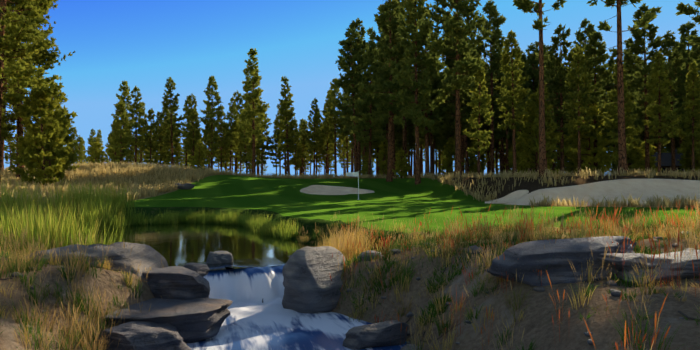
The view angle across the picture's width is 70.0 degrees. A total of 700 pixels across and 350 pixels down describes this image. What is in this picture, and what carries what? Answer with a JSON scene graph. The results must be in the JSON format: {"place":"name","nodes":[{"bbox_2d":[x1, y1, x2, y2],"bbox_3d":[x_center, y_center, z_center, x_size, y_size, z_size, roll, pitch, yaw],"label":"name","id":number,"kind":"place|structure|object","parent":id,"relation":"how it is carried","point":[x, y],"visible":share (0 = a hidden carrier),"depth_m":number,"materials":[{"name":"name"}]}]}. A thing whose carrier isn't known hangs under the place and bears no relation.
{"place":"outdoors","nodes":[
{"label":"outdoors","id":0,"kind":"place"},
{"bbox_2d":[77,223,313,270],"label":"pond water","id":1,"kind":"structure","parent":0,"point":[174,244],"depth_m":16.30,"materials":[{"name":"green liquid"}]},
{"bbox_2d":[178,257,406,349],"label":"stream water","id":2,"kind":"structure","parent":0,"point":[252,321],"depth_m":9.12,"materials":[{"name":"liquid"}]},
{"bbox_2d":[0,168,699,349],"bbox_3d":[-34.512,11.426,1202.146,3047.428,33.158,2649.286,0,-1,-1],"label":"ground","id":3,"kind":"structure","parent":0,"point":[408,200],"depth_m":8.98,"materials":[{"name":"plant"}]},
{"bbox_2d":[0,2,55,172],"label":"pine tree","id":4,"kind":"object","parent":3,"relation":"on","point":[14,107],"visible":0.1,"depth_m":51.30,"materials":[{"name":"green plant"}]},
{"bbox_2d":[0,0,63,181],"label":"pine tree","id":5,"kind":"object","parent":3,"relation":"on","point":[21,78],"visible":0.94,"depth_m":35.79,"materials":[{"name":"green plant"}]},
{"bbox_2d":[1,2,75,179],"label":"pine tree","id":6,"kind":"object","parent":3,"relation":"on","point":[44,59],"visible":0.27,"depth_m":43.64,"materials":[{"name":"green plant"}]},
{"bbox_2d":[5,83,72,187],"bbox_3d":[-23.147,-2.775,37.341,4.332,8.342,4.034,0,-1,-5],"label":"young pine tree","id":7,"kind":"object","parent":3,"relation":"on","point":[28,145],"visible":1,"depth_m":36.86,"materials":[{"name":"green plant"}]},
{"bbox_2d":[19,109,80,183],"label":"young pine tree","id":8,"kind":"object","parent":3,"relation":"on","point":[72,157],"visible":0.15,"depth_m":41.96,"materials":[{"name":"green plant"}]},
{"bbox_2d":[23,81,79,170],"bbox_3d":[-28.710,-4.424,47.997,4.946,9.658,5.199,-3,-3,7],"label":"young pine tree","id":9,"kind":"object","parent":3,"relation":"on","point":[69,126],"visible":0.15,"depth_m":48.23,"materials":[{"name":"green plant"}]},
{"bbox_2d":[84,137,107,163],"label":"young pine tree","id":10,"kind":"object","parent":3,"relation":"on","point":[95,144],"visible":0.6,"depth_m":126.60,"materials":[{"name":"green plant"}]},
{"bbox_2d":[26,242,168,278],"bbox_3d":[-4.854,1.879,9.468,2.620,1.181,2.011,0,-1,-15],"label":"rock","id":11,"kind":"object","parent":3,"relation":"on","point":[144,255],"visible":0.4,"depth_m":9.15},
{"bbox_2d":[108,99,131,163],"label":"pine tree","id":12,"kind":"object","parent":3,"relation":"on","point":[121,138],"visible":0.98,"depth_m":115.90,"materials":[{"name":"green plant"}]},
{"bbox_2d":[111,81,134,161],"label":"pine tree","id":13,"kind":"object","parent":3,"relation":"on","point":[125,88],"visible":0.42,"depth_m":137.36,"materials":[{"name":"green plant"}]},
{"bbox_2d":[125,86,147,164],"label":"pine tree","id":14,"kind":"object","parent":3,"relation":"on","point":[135,108],"visible":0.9,"depth_m":126.83,"materials":[{"name":"green plant"}]},
{"bbox_2d":[133,101,148,163],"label":"pine tree","id":15,"kind":"object","parent":3,"relation":"on","point":[140,121],"visible":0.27,"depth_m":149.17,"materials":[{"name":"green plant"}]},
{"bbox_2d":[95,321,190,349],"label":"rock","id":16,"kind":"object","parent":3,"relation":"on","point":[140,335],"visible":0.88,"depth_m":6.95,"materials":[{"name":"stone"}]},
{"bbox_2d":[0,176,303,252],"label":"pond reeds","id":17,"kind":"object","parent":3,"relation":"on","point":[87,209],"depth_m":19.35,"materials":[{"name":"plant"}]},
{"bbox_2d":[140,108,163,163],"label":"pine tree","id":18,"kind":"object","parent":3,"relation":"on","point":[151,144],"visible":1,"depth_m":122.33,"materials":[{"name":"green plant"}]},
{"bbox_2d":[155,111,168,164],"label":"pine tree","id":19,"kind":"object","parent":3,"relation":"on","point":[160,126],"visible":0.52,"depth_m":133.32,"materials":[{"name":"green plant"}]},
{"bbox_2d":[103,298,232,342],"bbox_3d":[-3.220,2.441,8.291,2.434,0.583,1.556,0,-1,-7],"label":"shelf rock","id":20,"kind":"object","parent":3,"relation":"on","point":[196,320],"visible":0.46,"depth_m":7.86,"materials":[{"name":"stone"}]},
{"bbox_2d":[158,77,183,164],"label":"pine tree","id":21,"kind":"object","parent":3,"relation":"on","point":[168,105],"visible":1,"depth_m":120.19,"materials":[{"name":"green plant"}]},
{"bbox_2d":[162,112,183,166],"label":"pine tree","id":22,"kind":"object","parent":3,"relation":"on","point":[168,154],"visible":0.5,"depth_m":126.84,"materials":[{"name":"green plant"}]},
{"bbox_2d":[142,266,209,299],"bbox_3d":[-3.261,2.091,9.303,1.622,0.695,1.079,0,-1,10],"label":"flat rock","id":23,"kind":"object","parent":3,"relation":"on","point":[177,282],"visible":0.79,"depth_m":8.84,"materials":[{"name":"stone"}]},
{"bbox_2d":[177,96,192,166],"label":"pine tree","id":24,"kind":"object","parent":3,"relation":"on","point":[184,124],"visible":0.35,"depth_m":139.25,"materials":[{"name":"green plant"}]},
{"bbox_2d":[180,93,200,166],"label":"pine tree","id":25,"kind":"object","parent":3,"relation":"on","point":[193,102],"visible":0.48,"depth_m":130.77,"materials":[{"name":"green plant"}]},
{"bbox_2d":[183,108,203,165],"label":"pine tree","id":26,"kind":"object","parent":3,"relation":"on","point":[190,139],"visible":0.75,"depth_m":120.11,"materials":[{"name":"green plant"}]},
{"bbox_2d":[190,139,209,169],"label":"young pine tree","id":27,"kind":"object","parent":3,"relation":"on","point":[196,161],"visible":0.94,"depth_m":57.42,"materials":[{"name":"green plant"}]},
{"bbox_2d":[201,106,218,167],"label":"pine tree","id":28,"kind":"object","parent":3,"relation":"on","point":[204,139],"visible":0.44,"depth_m":142.15,"materials":[{"name":"green plant"}]},
{"bbox_2d":[200,76,222,168],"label":"pine tree","id":29,"kind":"object","parent":3,"relation":"on","point":[213,110],"visible":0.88,"depth_m":130.43,"materials":[{"name":"green plant"}]},
{"bbox_2d":[208,104,234,170],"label":"pine tree","id":30,"kind":"object","parent":3,"relation":"on","point":[217,134],"visible":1,"depth_m":123.53,"materials":[{"name":"green plant"}]},
{"bbox_2d":[220,97,239,170],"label":"pine tree","id":31,"kind":"object","parent":3,"relation":"on","point":[234,128],"visible":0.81,"depth_m":130.19,"materials":[{"name":"green plant"}]},
{"bbox_2d":[229,90,243,173],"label":"pine tree","id":32,"kind":"object","parent":3,"relation":"on","point":[239,107],"visible":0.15,"depth_m":136.41,"materials":[{"name":"green plant"}]},
{"bbox_2d":[233,113,251,173],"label":"pine tree","id":33,"kind":"object","parent":3,"relation":"on","point":[242,144],"visible":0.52,"depth_m":127.82,"materials":[{"name":"green plant"}]},
{"bbox_2d":[240,102,262,165],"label":"pine tree","id":34,"kind":"object","parent":3,"relation":"on","point":[249,155],"visible":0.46,"depth_m":119.42,"materials":[{"name":"green plant"}]},
{"bbox_2d":[236,48,271,173],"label":"pine tree","id":35,"kind":"object","parent":3,"relation":"on","point":[251,85],"visible":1,"depth_m":71.71,"materials":[{"name":"green plant"}]},
{"bbox_2d":[251,113,273,174],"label":"pine tree","id":36,"kind":"object","parent":3,"relation":"on","point":[266,146],"visible":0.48,"depth_m":125.77,"materials":[{"name":"green plant"}]},
{"bbox_2d":[269,125,283,174],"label":"pine tree","id":37,"kind":"object","parent":3,"relation":"on","point":[278,156],"visible":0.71,"depth_m":146.96,"materials":[{"name":"green plant"}]},
{"bbox_2d":[273,76,299,174],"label":"pine tree","id":38,"kind":"object","parent":3,"relation":"on","point":[286,103],"visible":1,"depth_m":125.31,"materials":[{"name":"green plant"}]},
{"bbox_2d":[286,117,301,174],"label":"pine tree","id":39,"kind":"object","parent":3,"relation":"on","point":[294,159],"visible":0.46,"depth_m":136.31,"materials":[{"name":"green plant"}]},
{"bbox_2d":[296,120,309,175],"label":"pine tree","id":40,"kind":"object","parent":3,"relation":"on","point":[303,136],"visible":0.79,"depth_m":146.89,"materials":[{"name":"green plant"}]},
{"bbox_2d":[282,246,345,312],"bbox_3d":[-0.667,2.220,10.181,1.301,1.588,1.647,-1,-2,37],"label":"boulder","id":41,"kind":"object","parent":3,"relation":"on","point":[309,285],"visible":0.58,"depth_m":9.63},
{"bbox_2d":[304,98,323,174],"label":"pine tree","id":42,"kind":"object","parent":3,"relation":"on","point":[317,120],"visible":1,"depth_m":125.79,"materials":[{"name":"green plant"}]},
{"bbox_2d":[305,108,326,174],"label":"pine tree","id":43,"kind":"object","parent":3,"relation":"on","point":[322,152],"visible":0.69,"depth_m":132.69,"materials":[{"name":"green plant"}]},
{"bbox_2d":[318,90,336,174],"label":"pine tree","id":44,"kind":"object","parent":3,"relation":"on","point":[327,135],"visible":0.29,"depth_m":139.61,"materials":[{"name":"green plant"}]},
{"bbox_2d":[324,78,344,175],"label":"pine tree","id":45,"kind":"object","parent":3,"relation":"on","point":[336,121],"visible":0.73,"depth_m":131.23,"materials":[{"name":"green plant"}]},
{"bbox_2d":[300,185,373,194],"bbox_3d":[-1.138,1.444,46.692,7.239,1.049,6.480,0,-1,-1],"label":"bunker","id":46,"kind":"object","parent":3,"relation":"on","point":[324,190],"visible":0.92,"depth_m":47.69},
{"bbox_2d":[0,199,699,349],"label":"grass","id":47,"kind":"structure","parent":3,"relation":"on","point":[349,247],"depth_m":8.43,"materials":[{"name":"plant"}]},
{"bbox_2d":[0,160,699,207],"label":"rough grass","id":48,"kind":"structure","parent":3,"relation":"on","point":[103,169],"depth_m":42.60,"materials":[{"name":"plant"}]},
{"bbox_2d":[0,258,699,349],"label":"scattered twigs","id":49,"kind":"object","parent":3,"relation":"on","point":[683,314],"visible":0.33,"depth_m":7.25,"materials":[{"name":"brown wood"}]},
{"bbox_2d":[327,26,376,171],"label":"forest pine tree","id":50,"kind":"object","parent":3,"relation":"on","point":[343,64],"visible":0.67,"depth_m":80.12,"materials":[{"name":"green plant"}]},
{"bbox_2d":[11,231,699,349],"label":"scattered pebbles","id":51,"kind":"object","parent":3,"relation":"on","point":[615,293],"visible":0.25,"depth_m":8.07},
{"bbox_2d":[335,18,376,174],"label":"forest pine tree","id":52,"kind":"object","parent":3,"relation":"on","point":[356,24],"visible":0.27,"depth_m":82.94,"materials":[{"name":"green plant"}]},
{"bbox_2d":[349,40,387,177],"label":"forest pine tree","id":53,"kind":"object","parent":3,"relation":"on","point":[361,108],"visible":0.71,"depth_m":68.41,"materials":[{"name":"green plant"}]},
{"bbox_2d":[342,320,408,349],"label":"rock","id":54,"kind":"object","parent":3,"relation":"on","point":[387,333],"visible":0.88,"depth_m":7.56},
{"bbox_2d":[376,139,387,176],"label":"young pine tree","id":55,"kind":"object","parent":3,"relation":"on","point":[383,164],"visible":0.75,"depth_m":74.56,"materials":[{"name":"green plant"}]},
{"bbox_2d":[358,0,414,181],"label":"forest pine tree","id":56,"kind":"object","parent":3,"relation":"on","point":[382,20],"visible":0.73,"depth_m":56.55,"materials":[{"name":"green plant"}]},
{"bbox_2d":[372,5,412,177],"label":"forest pine tree","id":57,"kind":"object","parent":3,"relation":"on","point":[382,36],"visible":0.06,"depth_m":70.09,"materials":[{"name":"green plant"}]},
{"bbox_2d":[392,149,411,177],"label":"young pine tree","id":58,"kind":"object","parent":3,"relation":"on","point":[401,163],"visible":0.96,"depth_m":65.09,"materials":[{"name":"green plant"}]},
{"bbox_2d":[384,0,424,176],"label":"forest pine tree","id":59,"kind":"object","parent":3,"relation":"on","point":[404,132],"visible":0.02,"depth_m":75.58,"materials":[{"name":"green plant"}]},
{"bbox_2d":[395,85,419,151],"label":"forest pine tree","id":60,"kind":"object","parent":3,"relation":"on","point":[409,138],"visible":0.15,"depth_m":103.12,"materials":[{"name":"green plant"}]},
{"bbox_2d":[384,0,447,184],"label":"forest pine tree","id":61,"kind":"object","parent":3,"relation":"on","point":[417,15],"visible":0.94,"depth_m":51.79,"materials":[{"name":"green plant"}]},
{"bbox_2d":[400,6,453,176],"bbox_3d":[9.153,-10.146,62.338,7.436,21.942,6.172,0,1,41],"label":"forest pine tree","id":62,"kind":"object","parent":3,"relation":"on","point":[436,130],"visible":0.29,"depth_m":61.56,"materials":[{"name":"green plant"}]},
{"bbox_2d":[414,50,443,174],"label":"forest pine tree","id":63,"kind":"object","parent":3,"relation":"on","point":[432,117],"visible":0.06,"depth_m":85.91,"materials":[{"name":"green plant"}]},
{"bbox_2d":[436,107,454,172],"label":"forest pine tree","id":64,"kind":"object","parent":3,"relation":"on","point":[441,142],"visible":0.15,"depth_m":90.91,"materials":[{"name":"green plant"}]},
{"bbox_2d":[439,137,463,175],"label":"young pine tree","id":65,"kind":"object","parent":3,"relation":"on","point":[449,160],"visible":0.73,"depth_m":65.61,"materials":[{"name":"green plant"}]},
{"bbox_2d":[423,0,492,177],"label":"forest pine tree","id":66,"kind":"object","parent":3,"relation":"on","point":[450,24],"visible":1,"depth_m":48.94,"materials":[{"name":"green plant"}]},
{"bbox_2d":[429,16,489,171],"bbox_3d":[13.303,-9.671,61.668,6.828,21.108,6.621,-1,-2,39],"label":"forest pine tree","id":67,"kind":"object","parent":3,"relation":"on","point":[447,106],"visible":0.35,"depth_m":60.94,"materials":[{"name":"green plant"}]},
{"bbox_2d":[440,19,480,170],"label":"forest pine tree","id":68,"kind":"object","parent":3,"relation":"on","point":[450,101],"visible":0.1,"depth_m":67.60,"materials":[{"name":"green plant"}]},
{"bbox_2d":[451,36,482,174],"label":"forest pine tree","id":69,"kind":"object","parent":3,"relation":"on","point":[466,157],"visible":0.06,"depth_m":75.83,"materials":[{"name":"green plant"}]},
{"bbox_2d":[462,61,493,174],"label":"pine tree","id":70,"kind":"object","parent":3,"relation":"on","point":[480,137],"visible":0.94,"depth_m":49.16,"materials":[{"name":"green plant"}]},
{"bbox_2d":[469,140,488,174],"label":"young pine tree","id":71,"kind":"object","parent":3,"relation":"on","point":[483,159],"visible":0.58,"depth_m":83.53,"materials":[{"name":"green plant"}]},
{"bbox_2d":[471,0,516,174],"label":"forest pine tree","id":72,"kind":"object","parent":3,"relation":"on","point":[492,23],"visible":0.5,"depth_m":76.97,"materials":[{"name":"green plant"}]},
{"bbox_2d":[486,72,511,172],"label":"forest pine tree","id":73,"kind":"object","parent":3,"relation":"on","point":[499,147],"visible":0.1,"depth_m":97.94,"materials":[{"name":"green plant"}]},
{"bbox_2d":[487,85,516,172],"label":"forest pine tree","id":74,"kind":"object","parent":3,"relation":"on","point":[503,139],"visible":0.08,"depth_m":94.04,"materials":[{"name":"green plant"}]},
{"bbox_2d":[483,47,530,172],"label":"forest pine tree","id":75,"kind":"object","parent":3,"relation":"on","point":[508,135],"visible":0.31,"depth_m":81.16,"materials":[{"name":"green plant"}]},
{"bbox_2d":[485,190,528,203],"bbox_3d":[11.064,1.582,35.181,3.276,1.090,1.903,0,-1,-1],"label":"bunker","id":76,"kind":"object","parent":3,"relation":"on","point":[514,196],"visible":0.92,"depth_m":35.48},
{"bbox_2d":[494,30,530,175],"bbox_3d":[16.046,-7.023,49.472,3.577,14.937,3.341,0,-1,13],"label":"pine tree","id":77,"kind":"object","parent":3,"relation":"on","point":[515,97],"visible":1,"depth_m":49.22,"materials":[{"name":"green plant"}]},
{"bbox_2d":[508,53,533,152],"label":"forest pine tree","id":78,"kind":"object","parent":3,"relation":"on","point":[523,58],"visible":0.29,"depth_m":87.42,"materials":[{"name":"green plant"}]},
{"bbox_2d":[507,112,549,172],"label":"young pine tree","id":79,"kind":"object","parent":3,"relation":"on","point":[518,150],"visible":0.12,"depth_m":68.56,"materials":[{"name":"green plant"}]},
{"bbox_2d":[524,42,544,137],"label":"forest pine tree","id":80,"kind":"object","parent":3,"relation":"on","point":[532,61],"visible":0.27,"depth_m":94.63,"materials":[{"name":"green plant"}]},
{"bbox_2d":[509,92,562,174],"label":"young pine tree","id":81,"kind":"object","parent":3,"relation":"on","point":[527,146],"visible":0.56,"depth_m":56.32,"materials":[{"name":"green plant"}]},
{"bbox_2d":[513,0,566,176],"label":"tall pine tree","id":82,"kind":"object","parent":3,"relation":"on","point":[527,6],"visible":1,"depth_m":41.81,"materials":[{"name":"brown plant"}]},
{"bbox_2d":[529,82,558,169],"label":"pine tree","id":83,"kind":"object","parent":3,"relation":"on","point":[549,128],"visible":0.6,"depth_m":50.33,"materials":[{"name":"green plant"}]},
{"bbox_2d":[484,236,636,286],"bbox_3d":[3.476,1.423,7.452,2.865,0.912,1.459,0,-1,-6],"label":"rock slab","id":84,"kind":"object","parent":3,"relation":"on","point":[527,258],"visible":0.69,"depth_m":6.90,"materials":[{"name":"stone"}]},
{"bbox_2d":[547,66,577,171],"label":"forest pine tree","id":85,"kind":"object","parent":3,"relation":"on","point":[554,115],"visible":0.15,"depth_m":80.28,"materials":[{"name":"green plant"}]},
{"bbox_2d":[544,23,591,172],"bbox_3d":[25.071,-8.559,59.136,6.235,18.962,5.389,0,-1,4],"label":"forest pine tree","id":86,"kind":"object","parent":3,"relation":"on","point":[557,85],"visible":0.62,"depth_m":58.70,"materials":[{"name":"green plant"}]},
{"bbox_2d":[561,45,596,175],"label":"pine tree","id":87,"kind":"object","parent":3,"relation":"on","point":[571,75],"visible":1,"depth_m":48.76,"materials":[{"name":"green plant"}]},
{"bbox_2d":[569,18,603,139],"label":"forest pine tree","id":88,"kind":"object","parent":3,"relation":"on","point":[581,37],"visible":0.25,"depth_m":89.56,"materials":[{"name":"green plant"}]},
{"bbox_2d":[563,94,617,173],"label":"young pine tree","id":89,"kind":"object","parent":3,"relation":"on","point":[598,157],"visible":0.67,"depth_m":59.73,"materials":[{"name":"green plant"}]},
{"bbox_2d":[572,31,617,172],"bbox_3d":[29.832,-8.282,60.385,6.132,18.365,5.868,-1,-1,28],"label":"forest pine tree","id":90,"kind":"object","parent":3,"relation":"on","point":[603,71],"visible":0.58,"depth_m":59.71,"materials":[{"name":"green plant"}]},
{"bbox_2d":[506,179,699,205],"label":"bunker","id":91,"kind":"object","parent":3,"relation":"on","point":[634,188],"visible":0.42,"depth_m":35.11},
{"bbox_2d":[600,47,640,160],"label":"forest pine tree","id":92,"kind":"object","parent":3,"relation":"on","point":[611,61],"visible":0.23,"depth_m":97.51,"materials":[{"name":"green plant"}]},
{"bbox_2d":[603,63,643,151],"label":"pine tree","id":93,"kind":"object","parent":3,"relation":"on","point":[613,122],"visible":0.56,"depth_m":48.38,"materials":[{"name":"green plant"}]},
{"bbox_2d":[586,0,661,174],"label":"tall pine tree","id":94,"kind":"object","parent":3,"relation":"on","point":[622,155],"visible":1,"depth_m":42.33,"materials":[{"name":"brown plant"}]},
{"bbox_2d":[609,56,644,165],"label":"forest pine tree","id":95,"kind":"object","parent":3,"relation":"on","point":[637,121],"visible":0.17,"depth_m":75.19,"materials":[{"name":"green plant"}]},
{"bbox_2d":[613,132,640,172],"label":"young pine tree","id":96,"kind":"object","parent":3,"relation":"on","point":[631,156],"visible":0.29,"depth_m":66.19,"materials":[{"name":"green plant"}]},
{"bbox_2d":[629,142,662,172],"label":"young pine tree","id":97,"kind":"object","parent":3,"relation":"on","point":[641,156],"visible":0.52,"depth_m":61.74,"materials":[{"name":"green plant"}]},
{"bbox_2d":[622,3,674,172],"bbox_3d":[34.748,-9.774,58.910,5.714,21.138,6.745,-1,-1,-10],"label":"forest pine tree","id":98,"kind":"object","parent":3,"relation":"on","point":[639,41],"visible":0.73,"depth_m":58.59,"materials":[{"name":"green plant"}]},
{"bbox_2d":[597,250,699,286],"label":"rock","id":99,"kind":"object","parent":3,"relation":"on","point":[631,259],"visible":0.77,"depth_m":6.56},
{"bbox_2d":[631,150,686,174],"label":"cabin","id":100,"kind":"object","parent":3,"relation":"on","point":[665,160],"visible":0.06,"depth_m":76.87,"materials":[{"name":"brown"}]},
{"bbox_2d":[641,51,681,171],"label":"pine tree","id":101,"kind":"object","parent":3,"relation":"on","point":[653,88],"visible":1,"depth_m":48.98,"materials":[{"name":"green plant"}]},
{"bbox_2d":[659,30,691,174],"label":"forest pine tree","id":102,"kind":"object","parent":3,"relation":"on","point":[677,84],"visible":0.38,"depth_m":61.51,"materials":[{"name":"green plant"}]},
{"bbox_2d":[668,21,699,122],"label":"forest pine tree","id":103,"kind":"object","parent":3,"relation":"on","point":[687,27],"visible":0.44,"depth_m":76.61,"materials":[{"name":"green plant"}]},
{"bbox_2d":[675,80,699,171],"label":"young pine tree","id":104,"kind":"object","parent":3,"relation":"on","point":[682,146],"visible":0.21,"depth_m":68.66,"materials":[{"name":"green plant"}]},
{"bbox_2d":[676,61,699,171],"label":"pine tree","id":105,"kind":"object","parent":3,"relation":"on","point":[692,109],"visible":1,"depth_m":49.40,"materials":[{"name":"green plant"}]},
{"bbox_2d":[676,0,699,60],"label":"tall pine tree","id":106,"kind":"object","parent":3,"relation":"on","point":[682,8],"visible":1,"depth_m":43.59,"materials":[{"name":"green plant"}]},
{"bbox_2d":[677,138,699,172],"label":"young pine tree","id":107,"kind":"object","parent":3,"relation":"on","point":[685,167],"visible":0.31,"depth_m":68.43,"materials":[{"name":"green plant"}]},
{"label":"weir ledge rock","id":108,"kind":"object","parent":3,"relation":"on","visible":0},
{"bbox_2d":[183,263,208,276],"bbox_3d":[-3.270,2.048,10.688,0.452,0.360,0.585,-1,-1,32],"label":"lip rock","id":109,"kind":"object","parent":108,"relation":"on","point":[200,269],"visible":0.69,"depth_m":10.55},
{"bbox_2d":[206,251,232,263],"bbox_3d":[-3.041,2.024,11.869,0.447,0.423,0.701,-1,-2,41],"label":"pond rock","id":110,"kind":"object","parent":108,"relation":"on","point":[218,257],"visible":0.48,"depth_m":11.72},
{"bbox_2d":[4,0,699,175],"label":"sky","id":111,"kind":"structure","parent":0,"point":[143,44],"materials":[{"name":"blue"}]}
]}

